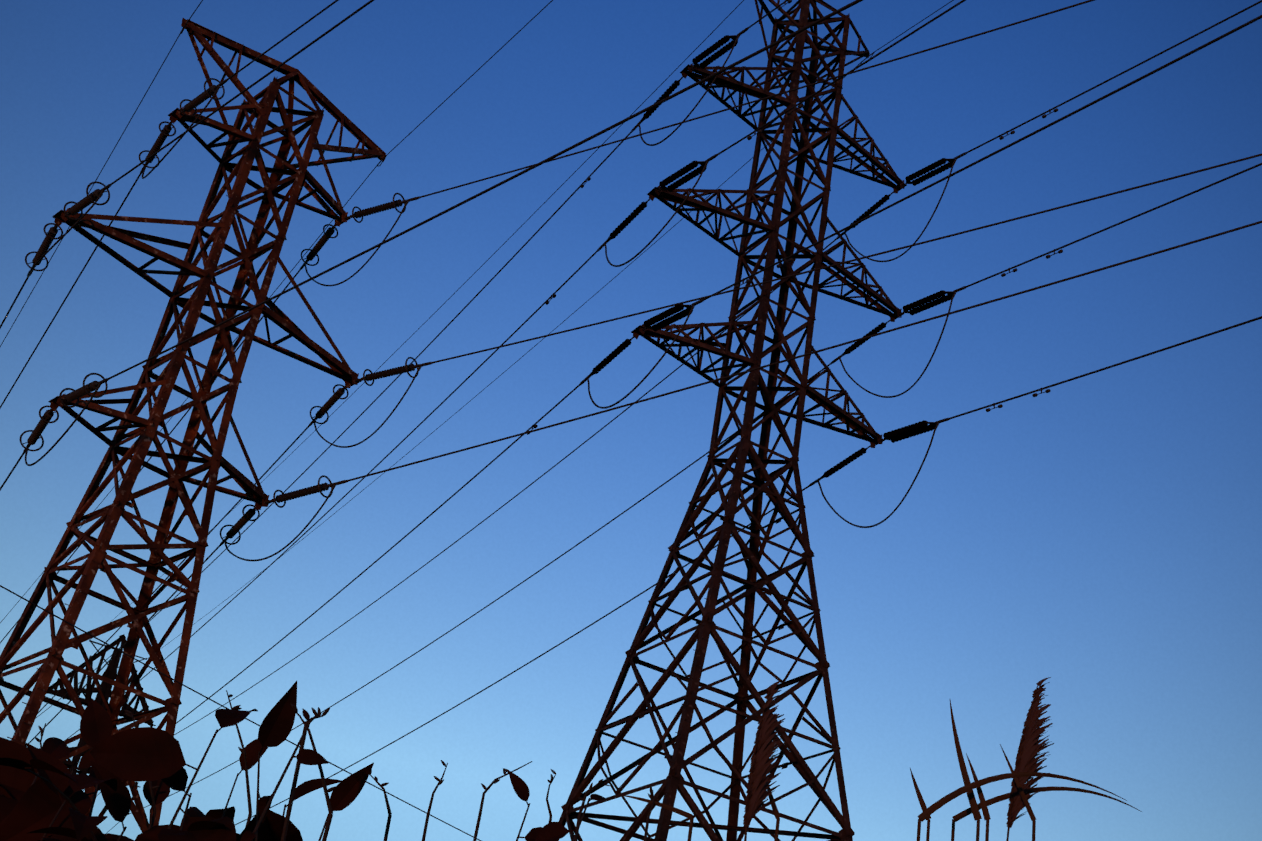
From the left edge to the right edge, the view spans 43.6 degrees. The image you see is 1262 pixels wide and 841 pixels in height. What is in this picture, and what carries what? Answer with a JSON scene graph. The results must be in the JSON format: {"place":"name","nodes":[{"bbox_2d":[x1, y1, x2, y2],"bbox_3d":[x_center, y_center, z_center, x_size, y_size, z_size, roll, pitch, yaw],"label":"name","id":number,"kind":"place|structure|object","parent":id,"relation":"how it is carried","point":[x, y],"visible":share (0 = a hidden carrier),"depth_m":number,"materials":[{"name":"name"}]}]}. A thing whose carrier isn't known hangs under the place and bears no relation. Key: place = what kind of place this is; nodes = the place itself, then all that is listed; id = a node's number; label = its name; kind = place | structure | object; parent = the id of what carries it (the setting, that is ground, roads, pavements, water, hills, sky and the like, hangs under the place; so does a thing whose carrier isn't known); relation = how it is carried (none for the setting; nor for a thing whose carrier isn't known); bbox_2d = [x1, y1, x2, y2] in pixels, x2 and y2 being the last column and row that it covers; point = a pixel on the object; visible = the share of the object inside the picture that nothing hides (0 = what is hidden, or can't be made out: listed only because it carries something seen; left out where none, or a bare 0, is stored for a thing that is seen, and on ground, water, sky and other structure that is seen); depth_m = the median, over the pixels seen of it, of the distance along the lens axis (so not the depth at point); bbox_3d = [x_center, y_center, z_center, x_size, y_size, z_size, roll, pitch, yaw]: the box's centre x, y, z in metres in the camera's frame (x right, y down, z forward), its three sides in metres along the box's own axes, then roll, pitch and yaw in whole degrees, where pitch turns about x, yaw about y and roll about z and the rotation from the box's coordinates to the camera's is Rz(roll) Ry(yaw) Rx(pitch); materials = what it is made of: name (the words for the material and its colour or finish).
{"place":"outdoors","nodes":[
{"label":"outdoors","id":0,"kind":"place"},
{"bbox_2d":[0,681,653,840],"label":"leafy plants","id":1,"kind":"object","parent":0,"point":[28,811],"depth_m":1.83,"materials":[{"name":"black plant"}]},
{"bbox_2d":[0,0,1261,840],"label":"sky","id":2,"kind":"structure","parent":0,"point":[1099,534],"materials":[{"name":"blue"}]},
{"label":"ground","id":3,"kind":"structure","parent":0,"visible":0},
{"bbox_2d":[39,634,155,833],"bbox_3d":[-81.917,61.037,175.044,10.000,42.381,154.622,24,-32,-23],"label":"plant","id":4,"kind":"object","parent":3,"relation":"on","point":[110,672],"visible":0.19,"depth_m":125.84,"materials":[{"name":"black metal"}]},
{"bbox_2d":[0,585,480,840],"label":"service line","id":5,"kind":"object","parent":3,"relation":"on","point":[209,698],"visible":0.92,"depth_m":18.63,"materials":[{"name":"black metal"}]},
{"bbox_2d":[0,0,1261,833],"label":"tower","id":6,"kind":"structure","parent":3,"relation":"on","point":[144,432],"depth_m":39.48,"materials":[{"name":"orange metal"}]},
{"bbox_2d":[36,0,1261,840],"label":"tower","id":7,"kind":"structure","parent":3,"relation":"on","point":[657,327],"depth_m":46.73,"materials":[{"name":"metal"}]},
{"bbox_2d":[618,686,1141,840],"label":"reed stems","id":8,"kind":"object","parent":3,"relation":"on","point":[968,787],"visible":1,"depth_m":2.78,"materials":[{"name":"black plant"}]},
{"bbox_2d":[743,677,1053,829],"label":"reed plumes","id":9,"kind":"object","parent":8,"relation":"attached to","point":[1030,747],"visible":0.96,"depth_m":2.65,"materials":[{"name":"brown plant"}]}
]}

